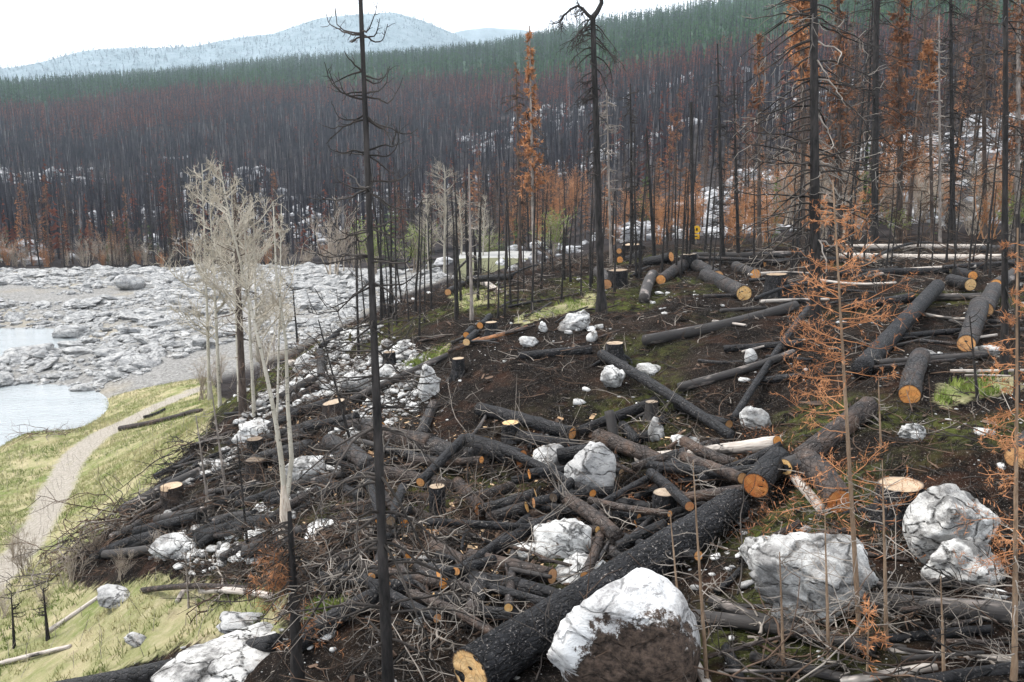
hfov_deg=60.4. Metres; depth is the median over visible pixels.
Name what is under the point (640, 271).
burnt pole
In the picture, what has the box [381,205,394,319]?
burnt pole
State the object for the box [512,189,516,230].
orange conifer
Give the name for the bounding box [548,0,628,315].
forked tree
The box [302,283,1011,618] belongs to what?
fresh grass
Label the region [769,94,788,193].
burnt tree
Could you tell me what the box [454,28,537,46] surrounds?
distant mountain
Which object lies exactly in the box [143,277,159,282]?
boulder
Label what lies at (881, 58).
burnt tree
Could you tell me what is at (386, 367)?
boulder
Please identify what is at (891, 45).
scorched conifer
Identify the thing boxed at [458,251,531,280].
gravel road
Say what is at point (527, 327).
slash pole
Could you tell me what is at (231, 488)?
slash pole
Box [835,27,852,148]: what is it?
scorched conifer
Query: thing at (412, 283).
boulder
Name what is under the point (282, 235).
aspen
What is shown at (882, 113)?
burnt tree
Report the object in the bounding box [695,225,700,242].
trail sign
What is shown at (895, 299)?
log
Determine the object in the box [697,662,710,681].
log
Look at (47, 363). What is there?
boulder
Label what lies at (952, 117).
bare tree
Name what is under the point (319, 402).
log
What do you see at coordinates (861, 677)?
log
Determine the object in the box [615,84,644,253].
bare tree
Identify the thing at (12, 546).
leafless shrub
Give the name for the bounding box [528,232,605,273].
brush heap
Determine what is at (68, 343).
boulder
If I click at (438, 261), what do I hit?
slope rocks
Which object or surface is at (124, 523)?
brush heap
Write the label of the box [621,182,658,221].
scorched shrub
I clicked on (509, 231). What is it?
burnt pole
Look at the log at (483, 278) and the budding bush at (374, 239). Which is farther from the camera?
the budding bush at (374, 239)
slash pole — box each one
[143,408,165,418]
[171,493,216,511]
[172,453,223,468]
[189,429,234,447]
[195,460,241,480]
[196,437,232,443]
[200,507,251,523]
[203,482,261,493]
[206,449,229,457]
[208,468,244,482]
[223,400,269,414]
[255,402,290,412]
[262,433,312,447]
[282,431,312,444]
[311,481,363,500]
[316,538,367,546]
[332,460,372,475]
[347,438,391,452]
[364,529,420,550]
[389,558,440,561]
[397,455,438,468]
[398,563,425,591]
[409,258,436,268]
[418,335,444,342]
[423,479,431,490]
[429,589,464,593]
[434,551,485,569]
[449,528,507,551]
[451,329,480,343]
[453,256,479,274]
[459,339,497,342]
[460,528,469,549]
[472,415,486,433]
[473,340,498,343]
[487,283,514,291]
[499,299,525,307]
[504,563,508,574]
[505,328,526,334]
[508,299,550,307]
[508,545,548,558]
[509,567,551,578]
[511,486,541,518]
[512,264,537,274]
[513,325,535,332]
[523,302,551,317]
[527,431,545,449]
[535,273,556,276]
[539,557,572,566]
[547,293,578,299]
[555,306,587,322]
[585,303,619,309]
[597,540,610,560]
[599,329,619,337]
[616,463,636,474]
[626,511,688,526]
[630,265,649,277]
[631,515,657,533]
[666,433,691,449]
[671,566,677,586]
[697,359,761,363]
[698,257,783,263]
[703,294,736,298]
[707,629,806,659]
[712,320,746,325]
[714,604,772,608]
[720,306,766,312]
[724,663,837,672]
[741,339,805,352]
[743,245,774,251]
[748,271,808,275]
[749,278,764,281]
[753,282,833,300]
[760,298,829,302]
[761,252,784,257]
[766,355,812,361]
[788,278,809,283]
[800,297,864,312]
[808,285,876,293]
[820,279,895,284]
[844,336,918,351]
[852,269,879,279]
[863,272,883,277]
[867,551,910,561]
[870,578,935,591]
[872,241,938,258]
[873,358,955,369]
[876,642,932,653]
[877,581,933,592]
[878,576,954,590]
[878,578,901,583]
[894,336,930,346]
[899,604,948,612]
[901,650,983,660]
[902,591,939,596]
[911,265,975,267]
[919,339,955,344]
[923,312,964,319]
[931,351,962,355]
[942,261,1012,269]
[946,639,1003,645]
[948,319,1000,327]
[950,369,1023,372]
[951,618,985,626]
[956,583,1023,596]
[965,374,1010,376]
[980,333,997,337]
[986,319,1023,322]
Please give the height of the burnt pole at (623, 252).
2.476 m
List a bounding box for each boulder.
[0,280,6,284]
[0,356,10,364]
[0,365,11,371]
[0,372,13,386]
[2,351,30,364]
[3,275,22,280]
[3,343,53,352]
[4,312,25,321]
[5,278,20,283]
[15,375,38,383]
[17,271,42,277]
[25,361,39,365]
[30,320,49,324]
[32,348,49,358]
[33,273,51,278]
[33,300,51,306]
[34,357,58,371]
[45,373,61,378]
[48,350,64,353]
[51,270,67,275]
[52,277,69,280]
[52,324,88,337]
[57,340,84,346]
[60,372,79,379]
[61,346,91,355]
[62,299,82,306]
[63,312,95,322]
[68,270,80,275]
[69,382,95,391]
[71,302,96,308]
[72,317,92,323]
[79,330,94,336]
[81,282,95,287]
[81,297,102,303]
[81,338,100,343]
[84,321,100,327]
[89,264,102,268]
[89,277,100,280]
[91,375,113,380]
[92,371,103,376]
[93,378,107,383]
[94,348,126,357]
[95,311,116,316]
[95,360,109,367]
[97,294,119,299]
[97,584,129,608]
[98,269,124,274]
[99,327,112,331]
[101,351,139,361]
[101,369,126,378]
[105,276,114,280]
[106,271,121,275]
[108,334,126,342]
[113,274,145,289]
[113,365,139,372]
[116,326,140,334]
[116,335,133,341]
[117,312,133,318]
[117,356,132,366]
[122,309,133,312]
[124,313,145,320]
[124,632,146,647]
[126,353,161,367]
[133,336,148,344]
[135,309,155,314]
[138,266,159,270]
[138,344,164,351]
[140,348,152,353]
[142,312,164,320]
[142,335,161,339]
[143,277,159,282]
[145,339,157,342]
[146,320,169,327]
[146,351,164,357]
[148,532,190,560]
[150,280,163,286]
[150,622,275,681]
[151,275,168,279]
[151,286,164,291]
[151,349,167,353]
[152,300,164,305]
[153,268,165,272]
[153,291,170,300]
[154,305,187,313]
[154,329,166,333]
[158,334,174,341]
[161,343,179,348]
[162,332,174,335]
[162,341,184,347]
[164,311,184,319]
[164,324,179,331]
[166,275,181,282]
[167,271,190,275]
[168,297,187,304]
[170,283,185,286]
[172,281,192,285]
[173,290,189,296]
[173,306,190,313]
[176,324,195,330]
[180,274,189,278]
[186,286,211,291]
[186,337,213,341]
[189,299,205,305]
[191,302,201,308]
[191,318,214,324]
[192,338,215,348]
[205,330,222,337]
[208,293,224,299]
[212,309,228,313]
[213,325,234,333]
[216,611,264,633]
[222,328,245,336]
[231,419,272,445]
[241,284,257,293]
[262,320,277,326]
[277,319,300,328]
[285,455,324,480]
[289,298,304,306]
[291,293,306,297]
[292,283,307,288]
[294,318,307,322]
[294,354,316,372]
[296,298,321,303]
[296,298,322,308]
[299,293,324,298]
[304,273,324,279]
[304,279,324,283]
[304,518,340,542]
[306,318,325,326]
[308,303,326,309]
[308,325,321,332]
[310,267,333,273]
[312,284,330,291]
[321,299,340,304]
[321,326,338,330]
[322,278,337,285]
[323,294,336,299]
[327,274,337,277]
[330,284,346,289]
[331,287,344,291]
[336,279,353,284]
[337,371,368,391]
[338,296,353,299]
[339,296,367,307]
[339,307,355,318]
[340,270,353,279]
[346,281,365,288]
[347,279,362,285]
[348,289,376,296]
[348,299,368,308]
[358,268,367,272]
[362,273,378,281]
[365,364,394,379]
[398,283,413,290]
[407,280,418,285]
[418,364,440,401]
[423,273,436,279]
[425,269,438,273]
[437,271,443,277]
[514,542,535,559]
[519,336,538,346]
[533,443,563,466]
[533,518,592,558]
[538,321,547,331]
[546,567,700,681]
[555,552,605,583]
[557,310,589,330]
[562,441,616,489]
[586,330,597,341]
[600,365,625,387]
[635,363,660,375]
[648,417,664,441]
[670,434,699,445]
[739,406,770,428]
[739,532,878,625]
[744,348,757,363]
[897,423,926,441]
[902,483,1000,563]
[921,537,1005,587]
[974,345,999,354]
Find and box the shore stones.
[0,262,449,391]
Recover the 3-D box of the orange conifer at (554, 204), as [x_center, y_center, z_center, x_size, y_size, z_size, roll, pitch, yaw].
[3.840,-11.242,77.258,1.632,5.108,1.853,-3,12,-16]
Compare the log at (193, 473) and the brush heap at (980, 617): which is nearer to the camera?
the brush heap at (980, 617)
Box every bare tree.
[208,177,264,417]
[230,0,529,681]
[461,164,480,319]
[598,89,624,263]
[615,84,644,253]
[703,44,738,263]
[715,0,933,343]
[723,76,746,252]
[742,32,776,251]
[821,0,935,242]
[909,0,981,239]
[923,0,1023,374]
[927,16,950,241]
[953,0,1014,236]
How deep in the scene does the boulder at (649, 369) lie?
13.31 m
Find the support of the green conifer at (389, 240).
on the ground at (956, 464)
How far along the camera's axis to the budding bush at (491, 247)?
66.60 m
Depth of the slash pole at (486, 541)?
9.38 m
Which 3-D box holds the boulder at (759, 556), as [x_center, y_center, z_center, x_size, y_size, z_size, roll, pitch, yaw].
[2.122,1.696,6.248,0.927,0.745,0.763,0,12,0]
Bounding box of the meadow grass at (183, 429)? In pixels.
[0,378,279,681]
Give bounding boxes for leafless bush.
[302,196,365,274]
[341,241,365,270]
[392,222,439,272]
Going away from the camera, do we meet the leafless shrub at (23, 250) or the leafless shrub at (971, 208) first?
the leafless shrub at (971, 208)
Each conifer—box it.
[14,196,26,267]
[17,173,31,253]
[22,207,35,265]
[35,213,44,257]
[38,198,48,257]
[40,173,59,266]
[60,171,74,263]
[60,204,69,258]
[75,209,80,245]
[84,212,95,265]
[95,226,102,264]
[107,223,114,266]
[110,212,117,266]
[114,206,128,266]
[119,213,125,266]
[121,179,133,265]
[124,221,129,266]
[137,227,142,262]
[143,214,149,262]
[147,224,153,260]
[170,211,183,266]
[173,175,182,263]
[246,174,253,255]
[268,212,273,263]
[270,170,288,258]
[293,224,299,262]
[348,184,355,260]
[376,206,403,267]
[393,178,402,258]
[396,187,403,251]
[402,188,408,250]
[403,202,406,246]
[406,175,416,249]
[457,187,463,247]
[462,176,468,238]
[464,166,477,235]
[471,152,483,244]
[473,176,479,219]
[481,165,488,230]
[491,160,500,245]
[491,176,497,229]
[496,174,503,231]
[497,205,504,245]
[498,62,530,268]
[498,161,510,234]
[498,228,504,250]
[503,176,512,235]
[507,166,514,237]
[508,217,522,250]
[510,178,526,239]
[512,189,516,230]
[515,25,555,270]
[528,190,535,241]
[535,155,545,224]
[541,165,552,237]
[544,169,556,237]
[546,163,557,235]
[548,184,562,237]
[551,169,562,216]
[555,183,568,242]
[555,209,567,253]
[565,155,569,215]
[568,162,578,237]
[579,185,592,238]
[579,194,589,228]
[601,162,604,211]
[601,187,611,238]
[610,173,617,242]
[613,213,622,243]
[620,151,628,221]
[636,163,649,220]
[640,193,650,241]
[647,155,664,224]
[652,155,659,208]
[659,180,676,233]
[660,83,684,240]
[661,113,681,241]
[674,158,678,197]
[680,167,689,214]
[683,136,689,203]
[688,175,704,239]
[694,160,702,207]
[695,199,704,239]
[699,113,712,229]
[714,133,718,189]
[716,150,728,228]
[724,112,742,193]
[726,142,731,195]
[731,175,746,236]
[734,145,750,209]
[738,148,752,214]
[740,180,751,240]
[742,105,752,184]
[753,147,766,197]
[764,126,769,172]
[768,177,781,239]
[769,161,783,210]
[771,104,782,206]
[782,0,825,244]
[784,164,792,222]
[787,126,809,278]
[789,72,800,172]
[793,28,819,227]
[818,51,826,133]
[819,0,860,241]
[819,67,830,156]
[826,22,836,153]
[833,0,863,192]
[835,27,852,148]
[848,45,864,190]
[849,37,865,161]
[857,13,872,161]
[859,143,883,231]
[861,18,872,141]
[865,0,929,240]
[865,48,894,212]
[879,0,897,165]
[880,8,904,188]
[896,0,945,233]
[907,0,934,167]
[912,38,951,240]
[919,3,944,154]
[925,88,937,148]
[936,0,960,144]
[936,49,948,134]
[937,45,971,228]
[944,0,965,131]
[954,24,967,133]
[955,0,990,149]
[968,12,990,147]
[971,2,987,111]
[981,0,1002,126]
[988,59,1002,147]
[989,0,1022,170]
[989,16,1016,135]
[989,38,1023,205]
[989,56,1002,130]
[991,0,1023,240]
[1001,91,1023,227]
[1011,66,1023,166]
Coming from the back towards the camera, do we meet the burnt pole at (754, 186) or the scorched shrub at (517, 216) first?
the scorched shrub at (517, 216)
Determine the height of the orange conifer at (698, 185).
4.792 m
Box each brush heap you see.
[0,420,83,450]
[0,468,143,596]
[75,469,176,576]
[116,419,210,492]
[171,470,255,536]
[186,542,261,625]
[212,424,286,475]
[219,334,345,399]
[231,509,406,631]
[370,585,481,664]
[449,255,503,285]
[476,276,559,308]
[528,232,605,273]
[700,215,840,252]
[736,588,850,679]
[803,195,1023,275]
[866,591,1010,663]
[872,197,1023,256]
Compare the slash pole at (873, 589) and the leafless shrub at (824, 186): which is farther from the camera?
the leafless shrub at (824, 186)
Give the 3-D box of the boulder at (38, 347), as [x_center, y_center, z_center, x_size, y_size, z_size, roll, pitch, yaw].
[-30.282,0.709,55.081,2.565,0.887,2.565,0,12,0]
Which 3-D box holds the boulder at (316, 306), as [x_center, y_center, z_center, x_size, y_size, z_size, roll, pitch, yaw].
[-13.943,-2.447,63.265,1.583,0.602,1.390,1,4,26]
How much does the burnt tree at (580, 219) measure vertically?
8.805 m
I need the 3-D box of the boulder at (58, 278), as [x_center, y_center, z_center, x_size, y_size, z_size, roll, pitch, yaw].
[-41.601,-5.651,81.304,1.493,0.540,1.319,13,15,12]
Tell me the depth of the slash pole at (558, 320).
16.92 m
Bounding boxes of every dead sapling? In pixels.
[1,586,26,648]
[30,579,49,641]
[180,550,193,608]
[196,416,213,515]
[201,376,230,495]
[229,436,248,544]
[283,282,307,341]
[311,320,360,437]
[959,308,989,398]
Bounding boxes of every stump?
[128,481,183,524]
[226,436,263,462]
[226,457,265,486]
[321,398,345,430]
[382,351,396,364]
[429,483,445,518]
[445,357,465,380]
[482,321,497,338]
[501,420,518,443]
[589,341,632,365]
[608,269,627,287]
[620,243,642,253]
[630,400,658,421]
[641,488,676,522]
[680,253,696,270]
[761,273,805,303]
[840,476,924,530]
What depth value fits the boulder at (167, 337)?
56.02 m
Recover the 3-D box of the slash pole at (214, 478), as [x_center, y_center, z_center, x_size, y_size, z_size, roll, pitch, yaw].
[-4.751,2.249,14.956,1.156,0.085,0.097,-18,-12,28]
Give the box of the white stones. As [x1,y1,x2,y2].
[148,257,1023,681]
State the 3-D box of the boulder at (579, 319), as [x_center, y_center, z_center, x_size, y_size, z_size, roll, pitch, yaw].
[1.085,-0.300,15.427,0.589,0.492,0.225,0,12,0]
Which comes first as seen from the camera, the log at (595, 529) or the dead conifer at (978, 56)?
the log at (595, 529)
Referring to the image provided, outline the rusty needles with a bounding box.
[531,425,1023,565]
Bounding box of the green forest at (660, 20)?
[0,0,1023,111]
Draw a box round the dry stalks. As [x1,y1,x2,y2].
[0,377,251,676]
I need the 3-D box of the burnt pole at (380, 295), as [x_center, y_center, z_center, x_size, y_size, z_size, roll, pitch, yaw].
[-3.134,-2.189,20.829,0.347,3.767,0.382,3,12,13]
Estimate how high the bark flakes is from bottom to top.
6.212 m
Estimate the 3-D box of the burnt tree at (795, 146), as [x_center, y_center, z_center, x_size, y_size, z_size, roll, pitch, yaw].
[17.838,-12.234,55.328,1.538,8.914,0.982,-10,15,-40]
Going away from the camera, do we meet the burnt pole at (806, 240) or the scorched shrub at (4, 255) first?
the burnt pole at (806, 240)
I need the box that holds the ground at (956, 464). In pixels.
[0,0,1023,681]
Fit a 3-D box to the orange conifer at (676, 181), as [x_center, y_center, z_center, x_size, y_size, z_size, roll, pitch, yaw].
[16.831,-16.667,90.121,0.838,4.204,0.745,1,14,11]
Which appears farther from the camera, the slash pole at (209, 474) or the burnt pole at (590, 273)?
the burnt pole at (590, 273)
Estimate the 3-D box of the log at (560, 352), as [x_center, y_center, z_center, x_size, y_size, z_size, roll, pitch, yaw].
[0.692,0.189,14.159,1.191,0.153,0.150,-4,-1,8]
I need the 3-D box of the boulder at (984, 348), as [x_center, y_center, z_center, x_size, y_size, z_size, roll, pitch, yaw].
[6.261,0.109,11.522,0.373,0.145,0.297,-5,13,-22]
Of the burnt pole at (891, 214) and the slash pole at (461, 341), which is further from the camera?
the burnt pole at (891, 214)
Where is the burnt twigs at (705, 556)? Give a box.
[21,212,1023,681]
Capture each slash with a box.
[12,313,1023,681]
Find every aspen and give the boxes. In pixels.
[141,160,233,399]
[171,152,313,551]
[171,178,279,401]
[181,185,233,407]
[207,193,287,416]
[244,205,274,361]
[258,205,293,445]
[411,192,443,269]
[415,158,464,272]
[446,188,475,253]
[472,194,501,255]
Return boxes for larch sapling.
[645,504,709,623]
[670,444,744,678]
[755,180,926,664]
[755,549,822,677]
[793,510,862,664]
[844,459,940,650]
[850,594,893,681]
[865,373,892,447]
[896,572,988,670]
[926,228,1023,681]
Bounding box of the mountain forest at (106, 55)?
[0,0,732,83]
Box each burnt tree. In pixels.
[19,155,41,267]
[32,191,42,253]
[41,171,50,255]
[55,188,67,267]
[101,170,116,266]
[119,184,131,265]
[143,167,157,265]
[153,170,167,263]
[163,170,175,266]
[167,198,179,263]
[168,163,180,263]
[178,177,188,265]
[211,509,347,681]
[220,164,229,254]
[255,180,266,264]
[268,175,279,260]
[332,167,340,258]
[344,190,352,260]
[389,168,400,254]
[405,176,416,257]
[407,165,416,233]
[408,188,413,258]
[427,174,435,249]
[462,172,468,244]
[472,197,477,246]
[477,166,486,233]
[484,152,493,250]
[486,156,498,246]
[512,157,523,242]
[516,121,533,250]
[522,158,526,242]
[524,157,530,237]
[536,130,548,249]
[539,154,547,239]
[558,139,572,245]
[570,160,583,238]
[577,126,587,243]
[619,158,623,211]
[636,145,641,204]
[676,129,685,206]
[729,120,740,220]
[738,119,751,196]
[746,133,752,198]
[749,120,757,183]
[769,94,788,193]
[785,97,800,182]
[787,88,800,193]
[822,6,858,230]
[824,9,854,230]
[844,12,872,234]
[845,40,864,184]
[846,0,897,221]
[848,22,863,171]
[850,0,897,216]
[869,37,884,160]
[879,5,905,149]
[879,65,886,163]
[884,0,921,207]
[904,50,917,154]
[908,35,922,184]
[911,10,924,123]
[941,0,995,224]
[943,0,962,155]
[965,1,997,179]
[996,2,1023,232]
[998,0,1023,140]
[1001,16,1023,110]
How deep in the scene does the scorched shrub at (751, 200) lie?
45.58 m
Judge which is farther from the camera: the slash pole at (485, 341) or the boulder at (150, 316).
the boulder at (150, 316)
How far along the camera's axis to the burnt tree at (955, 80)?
71.76 m
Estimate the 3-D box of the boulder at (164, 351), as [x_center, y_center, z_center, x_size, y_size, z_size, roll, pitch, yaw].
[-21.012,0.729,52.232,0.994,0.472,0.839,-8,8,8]
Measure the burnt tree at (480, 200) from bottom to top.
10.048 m
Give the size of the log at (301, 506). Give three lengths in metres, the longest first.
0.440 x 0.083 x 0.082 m
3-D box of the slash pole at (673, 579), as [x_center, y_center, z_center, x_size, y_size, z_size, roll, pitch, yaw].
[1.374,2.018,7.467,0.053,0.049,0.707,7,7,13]
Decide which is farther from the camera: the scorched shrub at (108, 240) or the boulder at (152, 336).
the scorched shrub at (108, 240)
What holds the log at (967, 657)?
on the ground at (956, 464)
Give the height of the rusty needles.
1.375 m
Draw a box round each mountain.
[0,12,470,83]
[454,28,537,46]
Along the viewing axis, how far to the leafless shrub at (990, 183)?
43.18 m
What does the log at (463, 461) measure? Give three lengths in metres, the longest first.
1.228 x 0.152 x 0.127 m
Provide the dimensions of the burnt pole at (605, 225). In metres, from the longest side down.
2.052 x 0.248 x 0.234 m
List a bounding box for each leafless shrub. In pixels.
[0,229,24,262]
[0,520,33,560]
[0,576,26,618]
[1,534,40,574]
[9,247,23,265]
[14,241,28,264]
[32,583,55,607]
[47,533,96,586]
[64,250,71,264]
[71,233,97,265]
[73,249,89,265]
[77,524,105,552]
[85,233,109,264]
[104,247,119,265]
[105,239,125,264]
[106,543,137,580]
[119,234,141,261]
[132,242,151,264]
[146,530,173,562]
[187,352,224,400]
[203,348,227,383]
[244,325,277,377]
[277,241,289,265]
[303,244,317,260]
[750,149,809,224]
[772,168,809,220]
[774,145,832,184]
[778,161,831,225]
[790,145,826,215]
[792,147,828,206]
[805,148,867,210]
[805,167,851,207]
[807,197,836,238]
[809,166,871,239]
[819,140,860,197]
[826,166,895,239]
[859,152,910,216]
[859,175,907,221]
[879,142,928,203]
[882,193,915,211]
[893,144,927,193]
[896,154,958,222]
[903,142,946,185]
[904,144,973,214]
[914,175,948,223]
[919,156,948,192]
[928,168,966,215]
[934,192,976,230]
[956,182,1001,233]
[959,146,1008,209]
[959,203,988,234]
[967,153,1014,216]
[967,154,1008,182]
[968,164,1023,238]
[979,160,1012,206]
[980,150,1001,180]
[990,167,1013,214]
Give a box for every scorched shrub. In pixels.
[0,238,17,264]
[38,247,57,266]
[93,250,108,265]
[96,232,116,253]
[133,251,140,263]
[155,251,169,266]
[180,239,198,260]
[258,246,271,263]
[505,187,539,243]
[523,206,557,240]
[542,166,565,213]
[548,173,588,214]
[548,194,569,218]
[556,163,590,213]
[602,218,622,244]
[610,190,638,222]
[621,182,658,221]
[641,193,681,243]
[648,193,685,225]
[667,197,689,227]
[670,204,706,239]
[677,192,710,238]
[716,180,751,219]
[724,199,744,243]
[724,199,753,244]
[731,176,770,221]
[732,200,751,223]
[741,187,783,224]
[744,182,775,229]
[746,191,778,237]
[750,197,787,235]
[751,204,777,242]
[763,166,792,214]
[767,184,793,223]
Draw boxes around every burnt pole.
[354,201,362,355]
[354,225,356,322]
[357,235,365,323]
[370,166,386,317]
[378,167,388,324]
[381,184,390,337]
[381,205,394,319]
[384,164,393,314]
[392,157,400,319]
[394,236,398,324]
[394,239,401,304]
[399,178,409,319]
[413,197,422,312]
[415,213,428,341]
[418,224,427,322]
[426,213,430,291]
[429,203,432,309]
[445,199,449,287]
[450,194,454,318]
[452,222,465,319]
[453,156,458,314]
[455,192,462,300]
[462,183,471,288]
[464,188,469,284]
[472,222,475,274]
[473,229,480,274]
[476,199,482,300]
[480,202,484,274]
[487,206,491,308]
[493,169,501,318]
[501,223,513,314]
[502,194,512,269]
[502,197,508,272]
[505,186,511,300]
[506,186,511,304]
[516,243,522,306]
[522,182,525,292]
[526,188,537,311]
[529,183,539,288]
[536,174,539,263]
[536,230,544,290]
[543,193,548,265]
[548,229,553,263]
[550,241,553,270]
[558,215,569,261]
[558,228,570,301]
[560,221,566,279]
[565,211,575,281]
[570,197,577,260]
[577,212,583,294]
[585,157,595,288]
[588,212,592,266]
[592,212,595,282]
[602,173,605,232]
[603,200,607,246]
[608,175,617,252]
[610,191,620,293]
[621,176,627,259]
[628,108,643,278]
[629,215,634,264]
[631,205,648,278]
[638,128,659,255]
[638,159,646,278]
[641,168,662,232]
[660,163,672,248]
[660,202,667,272]
[665,164,672,252]
[672,150,679,260]
[673,186,680,264]
[675,162,692,253]
[675,185,700,256]
[678,97,695,278]
[684,102,696,244]
[686,111,699,253]
[700,172,720,264]
[704,122,717,249]
[709,215,717,269]
[717,163,724,270]
[745,152,759,266]
[752,202,756,267]
[765,175,769,258]
[786,156,799,276]
[791,165,802,265]
[798,181,802,248]
[801,235,809,257]
[802,190,809,276]
[809,156,826,238]
[820,228,835,278]
[823,134,845,250]
[837,138,854,249]
[841,127,862,266]
[843,108,864,250]
[844,163,858,261]
[860,216,873,268]
[885,157,895,267]
[890,118,909,266]
[908,191,930,251]
[918,221,923,260]
[931,155,940,261]
[945,171,956,262]
[950,210,958,251]
[952,106,968,274]
[964,164,976,269]
[972,92,996,261]
[982,110,1000,274]
[988,185,996,277]
[1001,214,1022,400]
[1009,123,1023,258]
[1009,148,1023,240]
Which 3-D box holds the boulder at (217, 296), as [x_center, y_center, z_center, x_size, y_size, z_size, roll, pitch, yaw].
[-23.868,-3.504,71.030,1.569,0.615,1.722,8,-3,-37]
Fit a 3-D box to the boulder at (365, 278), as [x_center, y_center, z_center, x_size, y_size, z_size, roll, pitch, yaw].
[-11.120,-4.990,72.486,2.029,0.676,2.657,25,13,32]
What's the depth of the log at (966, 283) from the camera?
17.12 m
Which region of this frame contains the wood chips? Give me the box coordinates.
[268,395,737,621]
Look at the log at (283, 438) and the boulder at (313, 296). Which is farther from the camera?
the boulder at (313, 296)
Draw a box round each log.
[0,644,71,664]
[49,596,96,632]
[54,633,283,681]
[89,529,158,563]
[101,545,149,558]
[108,519,143,540]
[118,412,185,430]
[118,482,164,517]
[125,528,165,547]
[132,512,202,534]
[140,583,250,592]
[153,454,197,479]
[153,506,211,521]
[161,461,200,482]
[166,466,205,482]
[175,582,189,603]
[181,408,202,414]
[186,510,236,537]
[193,511,279,543]
[197,509,257,547]
[198,587,274,598]
[208,527,243,537]
[211,481,259,509]
[212,511,262,520]
[219,534,264,561]
[235,485,279,507]
[240,537,294,558]
[241,525,306,550]
[244,428,322,444]
[251,439,311,459]
[263,433,317,450]
[264,472,321,501]
[264,491,304,505]
[265,485,319,523]
[266,407,293,425]
[267,406,303,429]
[272,440,314,464]
[279,374,316,399]
[280,417,321,435]
[280,470,344,487]
[289,383,319,404]
[292,501,311,511]
[294,398,330,415]
[302,570,424,651]
[303,413,359,431]
[310,474,364,498]
[314,529,397,588]
[315,506,412,535]
[316,348,325,378]
[317,571,390,585]
[318,327,343,348]
[321,558,357,590]
[322,434,373,469]
[322,464,374,497]
[325,453,348,464]
[330,494,428,511]
[331,418,384,429]
[334,504,371,519]
[336,553,447,588]
[350,353,448,402]
[357,572,440,622]
[361,422,437,450]
[364,479,376,522]
[368,516,391,577]
[373,446,463,472]
[384,466,423,486]
[385,490,407,526]
[386,483,406,524]
[392,538,410,557]
[405,589,492,633]
[407,455,483,465]
[412,563,487,592]
[413,507,451,534]
[416,434,465,486]
[417,399,439,432]
[420,603,525,622]
[421,436,478,467]
[422,472,455,492]
[426,539,468,564]
[427,518,536,531]
[428,562,523,594]
[433,592,465,603]
[436,555,496,577]
[445,281,465,294]
[447,337,479,353]
[452,476,484,514]
[452,488,749,681]
[453,513,531,575]
[458,325,527,345]
[460,572,488,628]
[463,325,474,337]
[463,329,478,344]
[463,433,526,467]
[465,549,556,583]
[465,578,545,603]
[466,273,512,282]
[472,481,514,501]
[474,402,575,438]
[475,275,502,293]
[477,313,492,328]
[478,488,536,514]
[486,501,528,520]
[490,514,523,521]
[492,510,562,554]
[498,443,595,496]
[504,549,517,611]
[511,473,544,484]
[515,430,579,446]
[515,579,560,597]
[518,345,591,357]
[520,516,599,532]
[524,503,560,517]
[527,501,640,521]
[528,454,618,478]
[532,486,616,507]
[536,448,623,476]
[549,477,574,501]
[556,444,586,461]
[559,491,624,544]
[577,396,659,434]
[580,507,607,576]
[587,496,671,516]
[591,428,660,459]
[591,469,662,509]
[592,534,625,559]
[593,266,611,288]
[597,349,736,440]
[604,410,618,434]
[615,498,650,506]
[615,519,667,551]
[617,247,645,253]
[617,250,642,262]
[618,421,642,443]
[622,533,702,560]
[631,437,720,471]
[634,436,782,461]
[634,484,659,499]
[634,501,706,527]
[638,269,657,303]
[640,414,667,441]
[641,301,799,345]
[642,252,673,265]
[646,461,721,477]
[646,468,693,510]
[656,254,699,283]
[668,457,684,463]
[673,404,732,427]
[677,349,795,391]
[677,484,747,504]
[678,451,745,483]
[678,476,721,483]
[679,436,738,464]
[691,259,723,274]
[693,250,809,257]
[693,609,876,653]
[696,441,783,483]
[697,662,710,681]
[699,268,751,300]
[708,595,815,628]
[713,567,742,594]
[720,460,800,478]
[721,643,746,681]
[723,261,765,266]
[723,339,801,351]
[730,304,808,421]
[731,261,760,277]
[742,446,789,497]
[749,651,848,681]
[751,372,807,383]
[768,519,802,535]
[770,257,836,264]
[781,454,795,474]
[787,472,826,513]
[790,396,878,457]
[795,448,849,513]
[811,527,848,533]
[839,252,1000,260]
[839,268,948,276]
[839,663,937,681]
[846,244,990,249]
[849,292,915,310]
[850,279,944,378]
[860,624,993,642]
[866,591,1023,624]
[877,351,987,364]
[888,647,1010,662]
[898,347,930,402]
[901,660,1023,681]
[902,328,960,339]
[934,293,981,300]
[945,274,976,290]
[952,267,977,279]
[956,296,988,350]
[965,257,1023,270]
[973,241,1023,252]
[981,282,1000,315]
[991,268,1020,283]
[1003,430,1023,468]
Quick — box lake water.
[0,328,108,445]
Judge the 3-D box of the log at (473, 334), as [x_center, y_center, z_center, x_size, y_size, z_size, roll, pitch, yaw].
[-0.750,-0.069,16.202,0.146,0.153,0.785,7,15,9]
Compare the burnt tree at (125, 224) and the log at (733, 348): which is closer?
the log at (733, 348)
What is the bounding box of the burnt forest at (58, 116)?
[0,0,1023,262]
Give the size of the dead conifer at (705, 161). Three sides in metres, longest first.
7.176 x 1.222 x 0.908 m
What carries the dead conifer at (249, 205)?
on the ground at (956, 464)
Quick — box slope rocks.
[0,67,1023,302]
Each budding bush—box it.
[350,216,392,273]
[475,228,500,251]
[530,207,579,257]
[878,205,912,240]
[995,187,1023,240]
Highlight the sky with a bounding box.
[0,0,717,67]
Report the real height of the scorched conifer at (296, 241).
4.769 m
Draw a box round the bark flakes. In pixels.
[62,248,1023,681]

